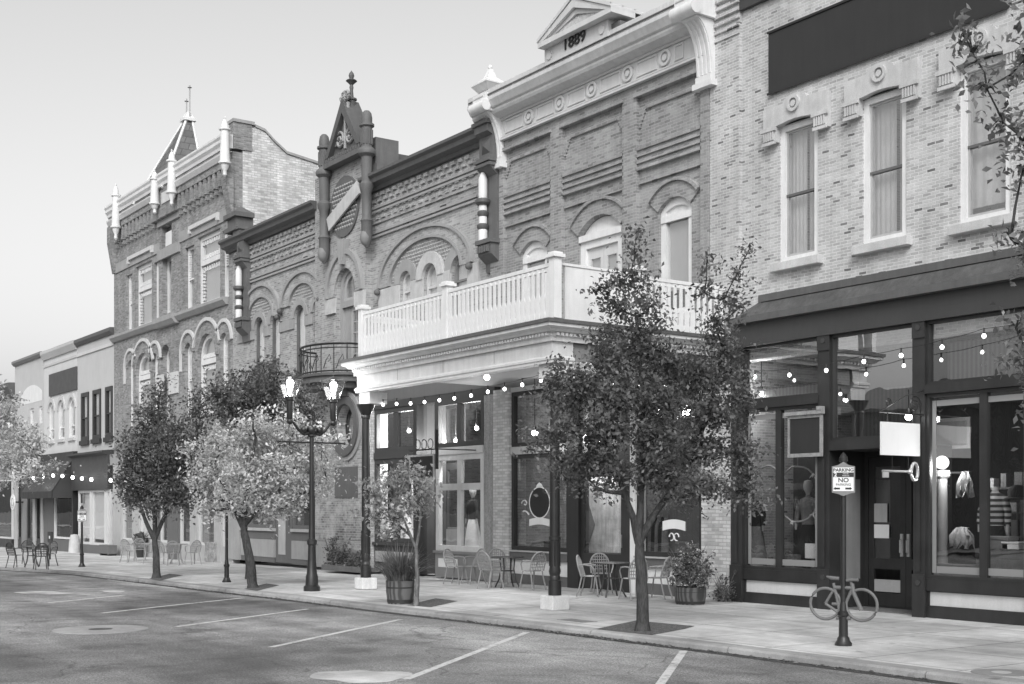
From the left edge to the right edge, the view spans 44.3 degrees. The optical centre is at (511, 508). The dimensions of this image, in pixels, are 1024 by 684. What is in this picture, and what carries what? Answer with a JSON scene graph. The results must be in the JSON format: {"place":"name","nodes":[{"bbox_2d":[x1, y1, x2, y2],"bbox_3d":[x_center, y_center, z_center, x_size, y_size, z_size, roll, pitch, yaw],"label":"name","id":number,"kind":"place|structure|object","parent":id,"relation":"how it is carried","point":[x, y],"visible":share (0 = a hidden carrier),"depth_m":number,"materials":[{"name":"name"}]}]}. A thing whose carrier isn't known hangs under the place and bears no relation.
{"place":"outdoors","nodes":[
{"label":"outdoors","id":0,"kind":"place"},
{"bbox_2d":[0,0,670,384],"label":"sky","id":1,"kind":"structure","parent":0,"point":[93,93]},
{"bbox_2d":[255,562,434,575],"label":"back ground","id":2,"kind":"structure","parent":0,"point":[284,564],"depth_m":46.22,"materials":[{"name":"concrete"}]},
{"bbox_2d":[104,85,318,562],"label":"spired brick house","id":3,"kind":"structure","parent":2,"relation":"on","point":[171,262],"depth_m":51.31,"materials":[{"name":"brick"}]},
{"bbox_2d":[139,354,149,423],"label":"window","id":4,"kind":"structure","parent":3,"relation":"in","point":[144,374],"depth_m":55.90,"materials":[{"name":"white paint"}]},
{"bbox_2d":[139,262,151,325],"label":"window","id":5,"kind":"structure","parent":3,"relation":"in","point":[145,271],"depth_m":55.80,"materials":[{"name":"glass"}]},
{"bbox_2d":[188,246,193,307],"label":"window","id":6,"kind":"structure","parent":3,"relation":"in","point":[191,250],"depth_m":51.26,"materials":[{"name":"glass"}]},
{"bbox_2d":[201,334,215,414],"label":"window","id":7,"kind":"structure","parent":3,"relation":"in","point":[208,357],"depth_m":49.82,"materials":[{"name":"white paint"}]},
{"bbox_2d":[201,229,219,303],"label":"window","id":8,"kind":"structure","parent":3,"relation":"in","point":[210,248],"depth_m":49.61,"materials":[{"name":"glass"}]},
{"bbox_2d":[218,70,500,580],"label":"arched brick building","id":9,"kind":"structure","parent":2,"relation":"on","point":[378,222],"depth_m":38.46,"materials":[{"name":"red brick"}]},
{"bbox_2d":[257,318,263,383],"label":"window","id":10,"kind":"structure","parent":9,"relation":"in","point":[260,339],"depth_m":45.54,"materials":[{"name":"glass"}]},
{"bbox_2d":[272,318,279,405],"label":"window","id":11,"kind":"structure","parent":9,"relation":"in","point":[275,326],"depth_m":44.42,"materials":[{"name":"glass"}]},
{"bbox_2d":[276,470,292,562],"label":"door","id":12,"kind":"structure","parent":9,"relation":"in","point":[283,541],"depth_m":43.14,"materials":[{"name":"grey paint"}]},
{"bbox_2d":[297,306,304,401],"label":"window","id":13,"kind":"structure","parent":9,"relation":"in","point":[300,314],"depth_m":42.81,"materials":[{"name":"glass"}]},
{"bbox_2d":[351,307,358,395],"bbox_3d":[-4.814,-4.891,39.187,0.070,2.841,0.710,0,0,-35],"label":"drainpipe","id":14,"kind":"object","parent":9,"relation":"in","point":[353,310],"depth_m":39.35,"materials":[{"name":"grey paint"}]},
{"bbox_2d":[374,458,411,543],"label":"shop window","id":15,"kind":"structure","parent":9,"relation":"in","point":[377,463],"depth_m":37.18,"materials":[{"name":"grey paint"}]},
{"bbox_2d":[374,405,412,452],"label":"transom window","id":16,"kind":"structure","parent":9,"relation":"in","point":[396,411],"depth_m":37.00,"materials":[{"name":"grey paint"}]},
{"bbox_2d":[427,265,436,320],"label":"window","id":17,"kind":"structure","parent":9,"relation":"in","point":[431,276],"depth_m":35.84,"materials":[{"name":"glass"}]},
{"bbox_2d":[409,430,475,479],"bbox_3d":[-1.835,-1.390,33.416,1.300,1.285,1.398,0,0,-35],"label":"hanging sign","id":18,"kind":"object","parent":9,"relation":"attached to","point":[427,460],"visible":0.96,"depth_m":32.86,"materials":[{"name":"black metal"}]},
{"bbox_2d":[446,462,464,545],"bbox_3d":[-1.649,0.285,35.932,0.100,3.170,0.935,0,0,-35],"label":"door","id":19,"kind":"structure","parent":9,"relation":"in","point":[449,466],"depth_m":36.17,"materials":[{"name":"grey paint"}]},
{"bbox_2d":[446,404,465,461],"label":"transom window","id":20,"kind":"structure","parent":9,"relation":"in","point":[448,407],"depth_m":36.22,"materials":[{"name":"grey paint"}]},
{"bbox_2d":[436,453,483,551],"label":"shop window","id":21,"kind":"structure","parent":9,"relation":"in","point":[460,486],"depth_m":33.93,"materials":[{"name":"white paint"}]},
{"bbox_2d":[436,395,483,447],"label":"transom window","id":22,"kind":"structure","parent":9,"relation":"in","point":[460,402],"depth_m":33.92,"materials":[{"name":"grey paint"}]},
{"bbox_2d":[454,259,466,314],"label":"window","id":23,"kind":"structure","parent":9,"relation":"in","point":[460,274],"depth_m":34.62,"materials":[{"name":"glass"}]},
{"bbox_2d":[464,490,479,546],"bbox_3d":[-1.080,0.323,34.724,0.447,1.828,0.632,0,0,-35],"label":"mannequin","id":24,"kind":"object","parent":9,"relation":"on","point":[472,537],"visible":0.86,"depth_m":34.58},
{"bbox_2d":[0,571,937,683],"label":"road","id":25,"kind":"structure","parent":0,"point":[35,649],"depth_m":17.70,"materials":[{"name":"grey asphalt"}]},
{"bbox_2d":[0,374,80,495],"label":"street tree","id":26,"kind":"object","parent":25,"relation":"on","point":[34,441],"visible":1,"depth_m":35.42,"materials":[{"name":"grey plant"}]},
{"bbox_2d":[52,625,147,633],"bbox_3d":[-6.740,1.992,20.586,1.520,0.036,1.520,0,0,-35],"label":"manhole","id":27,"kind":"object","parent":25,"relation":"on","point":[100,629],"visible":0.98,"depth_m":20.50,"materials":[{"name":"concrete"}]},
{"bbox_2d":[310,670,411,682],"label":"road patch","id":28,"kind":"object","parent":25,"relation":"on","point":[358,676],"visible":1,"depth_m":14.83,"materials":[{"name":"asphalt"}]},
{"bbox_2d":[403,632,529,678],"bbox_3d":[-0.497,1.986,17.362,0.110,0.001,5.716,0,0,15],"label":"parking line","id":29,"kind":"object","parent":25,"relation":"on","point":[459,658],"visible":1,"depth_m":16.71,"materials":[{"name":"paint"}]},
{"bbox_2d":[0,570,960,683],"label":"gutter","id":30,"kind":"object","parent":25,"relation":"on","point":[819,666],"visible":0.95,"depth_m":18.58,"materials":[{"name":"concrete"}]},
{"bbox_2d":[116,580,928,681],"bbox_3d":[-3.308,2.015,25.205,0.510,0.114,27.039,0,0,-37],"label":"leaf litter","id":31,"kind":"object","parent":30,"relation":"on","point":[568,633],"visible":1,"depth_m":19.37,"materials":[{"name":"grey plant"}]},
{"bbox_2d":[0,567,1023,683],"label":"kerb","id":32,"kind":"structure","parent":25,"relation":"on","point":[906,670],"depth_m":18.76,"materials":[{"name":"concrete"}]},
{"bbox_2d":[655,651,686,683],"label":"parking line","id":33,"kind":"object","parent":25,"relation":"on","point":[669,670],"visible":1,"depth_m":15.57,"materials":[{"name":"paint"}]},
{"bbox_2d":[0,547,1023,678],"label":"pavement","id":34,"kind":"structure","parent":0,"point":[943,644],"depth_m":22.46,"materials":[{"name":"concrete"}]},
{"bbox_2d":[77,505,86,566],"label":"parking sign post","id":35,"kind":"object","parent":34,"relation":"on","point":[81,515],"visible":1,"depth_m":44.05,"materials":[{"name":"black metal"}]},
{"bbox_2d":[150,574,180,579],"bbox_3d":[-9.942,1.976,36.155,0.588,0.032,4.295,0,0,-5],"label":"tree pit","id":36,"kind":"object","parent":34,"relation":"on","point":[166,576],"visible":1,"depth_m":36.36,"materials":[{"name":"grey soil"}]},
{"bbox_2d":[95,370,219,577],"bbox_3d":[-9.828,-0.930,35.842,3.821,5.930,2.724,0,0,23],"label":"street tree","id":37,"kind":"object","parent":36,"relation":"on","point":[165,465],"visible":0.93,"depth_m":35.52,"materials":[{"name":"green plant"}]},
{"bbox_2d":[221,488,232,581],"bbox_3d":[-7.542,0.617,33.119,0.292,2.670,0.249,0,0,-35],"label":"parking sign post","id":38,"kind":"object","parent":34,"relation":"on","point":[226,578],"visible":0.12,"depth_m":33.10,"materials":[{"name":"black metal"}]},
{"bbox_2d":[162,346,339,578],"bbox_3d":[-7.071,-1.253,34.818,4.010,6.539,3.466,0,0,38],"label":"street tree","id":39,"kind":"object","parent":34,"relation":"on","point":[265,388],"visible":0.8,"depth_m":34.69,"materials":[{"name":"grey plant"}]},
{"bbox_2d":[246,583,277,590],"bbox_3d":[-6.095,1.923,30.715,0.522,0.023,3.252,0,0,1],"label":"tree pit","id":40,"kind":"object","parent":34,"relation":"on","point":[263,586],"visible":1,"depth_m":30.64,"materials":[{"name":"grey soil"}]},
{"bbox_2d":[172,397,353,587],"bbox_3d":[-5.983,-0.345,30.487,4.560,4.695,2.809,0,0,7],"label":"street tree","id":41,"kind":"object","parent":40,"relation":"on","point":[252,476],"visible":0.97,"depth_m":30.32,"materials":[{"name":"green plant"}]},
{"bbox_2d":[276,371,345,591],"bbox_3d":[-4.616,-0.606,28.985,1.746,5.033,0.470,0,0,-35],"label":"lamp post","id":42,"kind":"object","parent":34,"relation":"on","point":[311,430],"visible":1,"depth_m":28.92,"materials":[{"name":"black metal"}]},
{"bbox_2d":[321,564,378,572],"bbox_3d":[-4.918,1.820,38.119,0.730,0.160,2.355,0,0,-35],"label":"flower bed","id":43,"kind":"object","parent":34,"relation":"on","point":[341,568],"visible":0.7,"depth_m":37.73,"materials":[{"name":"paint"}]},
{"bbox_2d":[322,536,342,564],"bbox_3d":[-5.601,1.386,39.101,0.704,1.078,0.771,0,0,19],"label":"bed plant","id":44,"kind":"object","parent":43,"relation":"in","point":[333,551],"visible":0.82,"depth_m":39.10,"materials":[{"name":"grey plant"}]},
{"bbox_2d":[344,454,450,605],"bbox_3d":[-2.268,0.398,24.355,1.977,3.113,1.310,0,0,27],"label":"street tree","id":45,"kind":"object","parent":34,"relation":"on","point":[394,481],"visible":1,"depth_m":24.35,"materials":[{"name":"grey plant"}]},
{"bbox_2d":[386,580,414,604],"bbox_3d":[-2.224,1.670,25.024,0.580,0.460,0.580,0,0,-35],"label":"barrel planter","id":46,"kind":"object","parent":34,"relation":"on","point":[399,592],"visible":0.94,"depth_m":24.79,"materials":[{"name":"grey wood"}]},
{"bbox_2d":[362,539,438,580],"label":"ornamental grass","id":47,"kind":"object","parent":46,"relation":"in","point":[401,567],"depth_m":24.77,"materials":[{"name":"plant"}]},
{"bbox_2d":[443,548,468,584],"bbox_3d":[-1.437,1.467,31.732,0.535,0.903,0.542,0,0,30],"label":"bistro chair","id":48,"kind":"object","parent":34,"relation":"on","point":[449,559],"visible":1,"depth_m":31.77,"materials":[{"name":"grey metal"}]},
{"bbox_2d":[476,551,503,588],"bbox_3d":[-0.528,1.454,29.717,0.535,0.903,0.542,0,0,-45],"label":"bistro chair","id":49,"kind":"object","parent":34,"relation":"on","point":[490,569],"visible":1,"depth_m":29.61,"materials":[{"name":"grey metal"}]},
{"bbox_2d":[491,556,523,587],"bbox_3d":[-0.112,1.535,30.133,0.806,0.750,0.810,0,0,-35],"label":"bistro table","id":50,"kind":"object","parent":34,"relation":"on","point":[510,557],"visible":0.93,"depth_m":30.05,"materials":[{"name":"metal"}]},
{"bbox_2d":[519,551,546,589],"bbox_3d":[0.498,1.454,29.356,0.542,0.903,0.535,0,0,-38],"label":"bistro chair","id":51,"kind":"object","parent":34,"relation":"on","point":[536,564],"visible":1,"depth_m":29.24,"materials":[{"name":"grey metal"}]},
{"bbox_2d":[339,0,731,610],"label":"brick building","id":52,"kind":"structure","parent":34,"relation":"on","point":[599,117],"depth_m":28.38,"materials":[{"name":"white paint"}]},
{"bbox_2d":[523,241,546,300],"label":"window","id":53,"kind":"structure","parent":52,"relation":"in","point":[534,255],"depth_m":31.65,"materials":[{"name":"white paint"}]},
{"bbox_2d":[512,452,566,551],"bbox_3d":[0.724,-0.148,31.100,0.120,2.411,2.384,0,0,-35],"label":"shop window","id":54,"kind":"structure","parent":52,"relation":"in","point":[539,506],"depth_m":31.36,"materials":[{"name":"paint"}]},
{"bbox_2d":[512,387,566,446],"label":"transom window","id":55,"kind":"structure","parent":52,"relation":"in","point":[515,395],"depth_m":31.97,"materials":[{"name":"paint"}]},
{"bbox_2d":[588,246,603,267],"bbox_3d":[2.017,-4.816,29.732,0.080,2.681,0.586,0,0,-35],"label":"balcony door","id":56,"kind":"structure","parent":52,"relation":"in","point":[595,255],"depth_m":29.74,"materials":[{"name":"white paint"}]},
{"bbox_2d":[581,460,621,590],"bbox_3d":[2.094,0.390,29.101,0.120,2.980,1.590,0,0,-35],"label":"door","id":57,"kind":"structure","parent":52,"relation":"in","point":[585,557],"depth_m":29.40,"materials":[{"name":"paint"}]},
{"bbox_2d":[589,476,620,552],"bbox_3d":[2.128,0.150,29.998,0.032,1.800,1.801,0,0,-35],"label":"curtain","id":58,"kind":"object","parent":52,"relation":"attached to","point":[604,527],"visible":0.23,"depth_m":29.89,"materials":[{"name":"grey fabric"}]},
{"bbox_2d":[604,242,617,269],"bbox_3d":[2.360,-4.816,29.244,0.080,2.681,0.586,0,0,-35],"label":"balcony door","id":59,"kind":"structure","parent":52,"relation":"in","point":[610,259],"depth_m":29.30,"materials":[{"name":"white paint"}]},
{"bbox_2d":[646,514,670,556],"bbox_3d":[3.329,1.012,28.806,0.352,1.736,0.827,0,0,-35],"label":"curtain","id":60,"kind":"object","parent":52,"relation":"on","point":[658,538],"visible":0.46,"depth_m":28.63,"materials":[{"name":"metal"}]},
{"bbox_2d":[637,446,700,557],"bbox_3d":[3.440,-0.148,27.241,0.120,2.411,2.096,0,0,-35],"label":"shop window","id":61,"kind":"structure","parent":52,"relation":"in","point":[673,523],"depth_m":27.13,"materials":[{"name":"paint"}]},
{"bbox_2d":[661,197,691,311],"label":"window","id":62,"kind":"structure","parent":52,"relation":"in","point":[676,217],"depth_m":27.45,"materials":[{"name":"grey glass"}]},
{"bbox_2d":[576,555,602,596],"bbox_3d":[1.654,1.454,27.068,0.535,0.903,0.542,0,0,15],"label":"bistro chair","id":63,"kind":"object","parent":34,"relation":"on","point":[580,565],"visible":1,"depth_m":27.00,"materials":[{"name":"grey metal"}]},
{"bbox_2d":[589,552,613,593],"bbox_3d":[2.000,1.454,28.201,0.542,0.903,0.535,0,0,-6],"label":"bistro chair","id":64,"kind":"object","parent":34,"relation":"on","point":[599,559],"visible":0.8,"depth_m":28.35,"materials":[{"name":"grey metal"}]},
{"bbox_2d":[593,562,629,597],"bbox_3d":[2.135,1.535,26.940,0.806,0.750,0.810,0,0,-35],"label":"bistro table","id":65,"kind":"object","parent":34,"relation":"on","point":[609,577],"visible":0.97,"depth_m":26.85,"materials":[{"name":"metal"}]},
{"bbox_2d":[618,559,647,600],"bbox_3d":[2.530,1.454,26.109,0.542,0.903,0.535,0,0,-25],"label":"bistro chair","id":66,"kind":"object","parent":34,"relation":"on","point":[631,571],"visible":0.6,"depth_m":25.93,"materials":[{"name":"grey metal"}]},
{"bbox_2d":[597,621,692,634],"bbox_3d":[2.135,1.894,19.970,1.228,0.001,2.130,0,0,28],"label":"tree pit","id":67,"kind":"object","parent":34,"relation":"on","point":[656,628],"visible":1,"depth_m":19.95,"materials":[{"name":"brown soil"}]},
{"bbox_2d":[512,216,786,630],"bbox_3d":[2.152,-1.301,19.406,4.300,6.513,2.155,0,0,-6],"label":"street tree","id":68,"kind":"object","parent":34,"relation":"on","point":[599,432],"visible":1,"depth_m":19.32,"materials":[{"name":"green plant"}]},
{"bbox_2d":[647,556,672,599],"bbox_3d":[3.080,1.454,26.403,0.535,0.903,0.542,0,0,30],"label":"bistro chair","id":69,"kind":"object","parent":34,"relation":"on","point":[662,570],"visible":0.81,"depth_m":26.28,"materials":[{"name":"grey metal"}]},
{"bbox_2d":[674,586,706,604],"bbox_3d":[3.533,1.730,24.903,0.640,0.340,0.640,0,0,-35],"label":"barrel planter","id":70,"kind":"object","parent":34,"relation":"on","point":[684,595],"visible":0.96,"depth_m":24.64,"materials":[{"name":"grey wood"}]},
{"bbox_2d":[663,542,716,588],"bbox_3d":[3.516,1.189,24.853,1.060,1.098,1.217,0,0,5],"label":"flowering plant","id":71,"kind":"object","parent":70,"relation":"on","point":[692,574],"visible":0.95,"depth_m":24.79,"materials":[{"name":"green plant"}]},
{"bbox_2d":[706,573,739,601],"bbox_3d":[4.298,1.705,25.499,0.576,0.830,0.717,0,0,-35],"label":"weed","id":72,"kind":"object","parent":34,"relation":"on","point":[723,593],"visible":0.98,"depth_m":25.41,"materials":[{"name":"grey plant"}]},
{"bbox_2d":[809,452,878,645],"bbox_3d":[4.586,0.562,17.390,0.978,2.676,0.234,0,0,29],"label":"parking sign post","id":73,"kind":"object","parent":34,"relation":"on","point":[843,479],"visible":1,"depth_m":17.34,"materials":[{"name":"black metal"}]},
{"bbox_2d":[701,0,1023,625],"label":"brick shop","id":74,"kind":"structure","parent":34,"relation":"on","point":[849,160],"depth_m":23.57,"materials":[{"name":"grey brick"}]},
{"bbox_2d":[751,488,766,565],"bbox_3d":[5.102,0.390,26.287,0.416,1.700,0.588,0,0,-35],"label":"mannequin","id":75,"kind":"object","parent":74,"relation":"in","point":[757,534],"visible":0.41,"depth_m":26.14},
{"bbox_2d":[743,404,817,571],"bbox_3d":[5.297,-0.380,24.619,0.120,3.200,1.989,0,0,-35],"label":"shop window","id":76,"kind":"structure","parent":74,"relation":"in","point":[779,561],"depth_m":24.64,"materials":[{"name":"paint"}]},
{"bbox_2d":[743,337,817,400],"bbox_3d":[5.297,-2.691,24.619,0.120,1.102,1.989,0,0,-35],"label":"transom window","id":77,"kind":"structure","parent":74,"relation":"in","point":[745,350],"depth_m":24.81,"materials":[{"name":"paint"}]},
{"bbox_2d":[781,118,817,261],"bbox_3d":[5.686,-6.168,24.492,0.231,2.687,0.961,0,0,-35],"label":"window","id":78,"kind":"structure","parent":74,"relation":"in","point":[794,191],"depth_m":24.71,"materials":[{"name":"grey glass"}]},
{"bbox_2d":[784,406,824,457],"bbox_3d":[5.598,-1.441,23.913,0.240,0.938,0.911,0,0,-35],"label":"menu board","id":79,"kind":"object","parent":74,"relation":"attached to","point":[805,433],"visible":1,"depth_m":23.84,"materials":[{"name":"wood"}]},
{"bbox_2d":[794,480,816,568],"bbox_3d":[5.918,0.337,25.126,0.442,1.806,0.624,0,0,-35],"label":"mannequin","id":80,"kind":"object","parent":74,"relation":"on","point":[805,507],"visible":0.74,"depth_m":25.03},
{"bbox_2d":[831,324,912,440],"bbox_3d":[6.564,-2.253,22.818,0.120,1.978,1.875,0,0,-35],"label":"transom window","id":81,"kind":"structure","parent":74,"relation":"in","point":[833,337],"depth_m":23.52,"materials":[{"name":"paint"}]},
{"bbox_2d":[754,326,1002,378],"bbox_3d":[6.472,-2.716,21.994,0.060,0.479,6.114,0,0,-35],"label":"light string","id":82,"kind":"object","parent":74,"relation":"attached to","point":[901,354],"visible":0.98,"depth_m":21.95,"materials":[{"name":"white metal"}]},
{"bbox_2d":[864,89,905,243],"bbox_3d":[6.856,-6.168,22.830,0.231,2.687,0.958,0,0,-35],"label":"window","id":83,"kind":"structure","parent":74,"relation":"in","point":[881,167],"depth_m":23.02,"materials":[{"name":"grey glass"}]},
{"bbox_2d":[869,456,905,608],"bbox_3d":[7.055,0.446,23.687,0.147,2.839,0.848,0,0,-35],"label":"door","id":84,"kind":"structure","parent":74,"relation":"in","point":[877,512],"depth_m":23.74,"materials":[{"name":"paint"}]},
{"bbox_2d":[878,390,922,455],"bbox_3d":[6.656,-1.474,21.491,1.182,1.150,0.030,0,0,-35],"label":"hanging sign","id":85,"kind":"object","parent":74,"relation":"attached to","point":[899,439],"visible":1,"depth_m":21.46,"materials":[{"name":"white metal"}]},
{"bbox_2d":[882,455,918,481],"bbox_3d":[6.650,-0.674,21.487,0.968,0.448,0.090,0,0,-35],"label":"skeleton key","id":86,"kind":"object","parent":85,"relation":"hanging from","point":[885,473],"visible":1,"depth_m":21.59,"materials":[{"name":"metal"}]},
{"bbox_2d":[906,456,912,608],"bbox_3d":[7.548,0.446,22.987,0.147,2.839,0.848,0,0,-35],"label":"door","id":87,"kind":"structure","parent":74,"relation":"in","point":[909,483],"depth_m":23.28,"materials":[{"name":"paint"}]},
{"bbox_2d":[934,456,949,574],"bbox_3d":[7.562,0.159,22.096,0.320,2.162,0.320,0,0,-35],"label":"globe lamp","id":88,"kind":"object","parent":74,"relation":"on","point":[942,476],"visible":0.87,"depth_m":22.01,"materials":[{"name":"glass"}]},
{"bbox_2d":[936,417,970,448],"bbox_3d":[7.906,-1.352,22.814,0.050,0.560,0.960,0,0,-35],"label":"poster","id":89,"kind":"object","parent":74,"relation":"attached to","point":[955,433],"depth_m":22.68,"materials":[{"name":"paper"}]},
{"bbox_2d":[947,527,974,548],"bbox_3d":[7.790,0.516,21.806,0.178,0.388,0.521,0,0,-35],"label":"blanket","id":90,"kind":"object","parent":74,"relation":"hanging from","point":[964,536],"visible":1,"depth_m":21.75,"materials":[{"name":"fabric"}]},
{"bbox_2d":[955,471,974,498],"bbox_3d":[7.843,-0.406,21.732,0.179,0.479,0.331,0,0,-35],"label":"shawl","id":91,"kind":"object","parent":74,"relation":"hanging from","point":[964,483],"visible":1,"depth_m":21.70,"materials":[{"name":"fabric"}]},
{"bbox_2d":[926,386,1023,583],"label":"shop window","id":92,"kind":"structure","parent":74,"relation":"in","point":[984,571],"depth_m":20.97,"materials":[{"name":"paint"}]},
{"bbox_2d":[926,307,1023,384],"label":"transom window","id":93,"kind":"structure","parent":74,"relation":"in","point":[929,324],"depth_m":21.58,"materials":[{"name":"paint"}]},
{"bbox_2d":[961,55,1010,222],"bbox_3d":[8.038,-6.168,21.144,0.223,2.687,0.964,0,0,-35],"label":"window","id":94,"kind":"structure","parent":74,"relation":"in","point":[975,190],"depth_m":21.33,"materials":[{"name":"grey glass"}]},
{"bbox_2d":[976,487,1011,535],"bbox_3d":[8.273,0.436,21.519,0.455,1.608,0.643,0,0,-35],"label":"mannequin","id":95,"kind":"object","parent":74,"relation":"on","point":[1000,509],"visible":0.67,"depth_m":21.38},
{"bbox_2d":[975,548,1023,579],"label":"display box","id":96,"kind":"object","parent":74,"relation":"on","point":[1006,558],"visible":0.4,"depth_m":20.84,"materials":[{"name":"wood"}]},
{"bbox_2d":[990,536,1018,548],"bbox_3d":[8.183,0.575,21.100,0.314,0.212,0.524,0,0,-35],"label":"display box","id":97,"kind":"object","parent":96,"relation":"on","point":[995,542],"visible":0.69,"depth_m":20.94,"materials":[{"name":"grey paint"}]},
{"bbox_2d":[1004,485,1023,535],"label":"hat stand","id":98,"kind":"object","parent":74,"relation":"on","point":[1015,492],"visible":0.75,"depth_m":20.90,"materials":[{"name":"metal"}]},
{"bbox_2d":[930,0,1023,450],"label":"street tree","id":99,"kind":"object","parent":34,"relation":"on","point":[972,52],"visible":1,"depth_m":12.98,"materials":[{"name":"grey plant"}]},
{"bbox_2d":[971,669,1023,676],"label":"utility cover","id":100,"kind":"object","parent":34,"relation":"on","point":[1005,672],"visible":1,"depth_m":14.46,"materials":[{"name":"metal"}]},
{"label":"ground","id":101,"kind":"structure","parent":0,"visible":0},
{"bbox_2d":[0,382,14,546],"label":"corner shop","id":102,"kind":"structure","parent":101,"relation":"on","point":[6,523],"depth_m":76.25,"materials":[{"name":"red brick"}]},
{"bbox_2d":[11,351,43,548],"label":"rendered shop","id":103,"kind":"structure","parent":101,"relation":"on","point":[29,513],"depth_m":70.90,"materials":[{"name":"paint"}]},
{"bbox_2d":[22,340,83,551],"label":"rendered shop","id":104,"kind":"structure","parent":101,"relation":"on","point":[59,495],"depth_m":65.88,"materials":[{"name":"paint"}]},
{"bbox_2d":[66,327,113,553],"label":"rendered shop","id":105,"kind":"structure","parent":101,"relation":"on","point":[95,355],"depth_m":60.89,"materials":[{"name":"paint"}]},
{"bbox_2d":[78,490,89,543],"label":"shop window","id":106,"kind":"structure","parent":105,"relation":"in","point":[83,495],"depth_m":62.26,"materials":[{"name":"white paint"}]},
{"bbox_2d":[81,392,88,440],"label":"window","id":107,"kind":"structure","parent":105,"relation":"in","point":[84,396],"depth_m":62.76,"materials":[{"name":"paint"}]},
{"bbox_2d":[92,389,100,438],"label":"window","id":108,"kind":"structure","parent":105,"relation":"in","point":[96,394],"depth_m":61.19,"materials":[{"name":"paint"}]},
{"bbox_2d":[92,489,104,544],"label":"shop window","id":109,"kind":"structure","parent":105,"relation":"in","point":[98,496],"depth_m":60.54,"materials":[{"name":"glass"}]},
{"bbox_2d":[105,386,112,436],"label":"window","id":110,"kind":"structure","parent":105,"relation":"in","point":[108,390],"depth_m":59.57,"materials":[{"name":"paint"}]},
{"bbox_2d":[107,489,112,544],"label":"shop window","id":111,"kind":"structure","parent":105,"relation":"in","point":[109,494],"depth_m":58.74,"materials":[{"name":"glass"}]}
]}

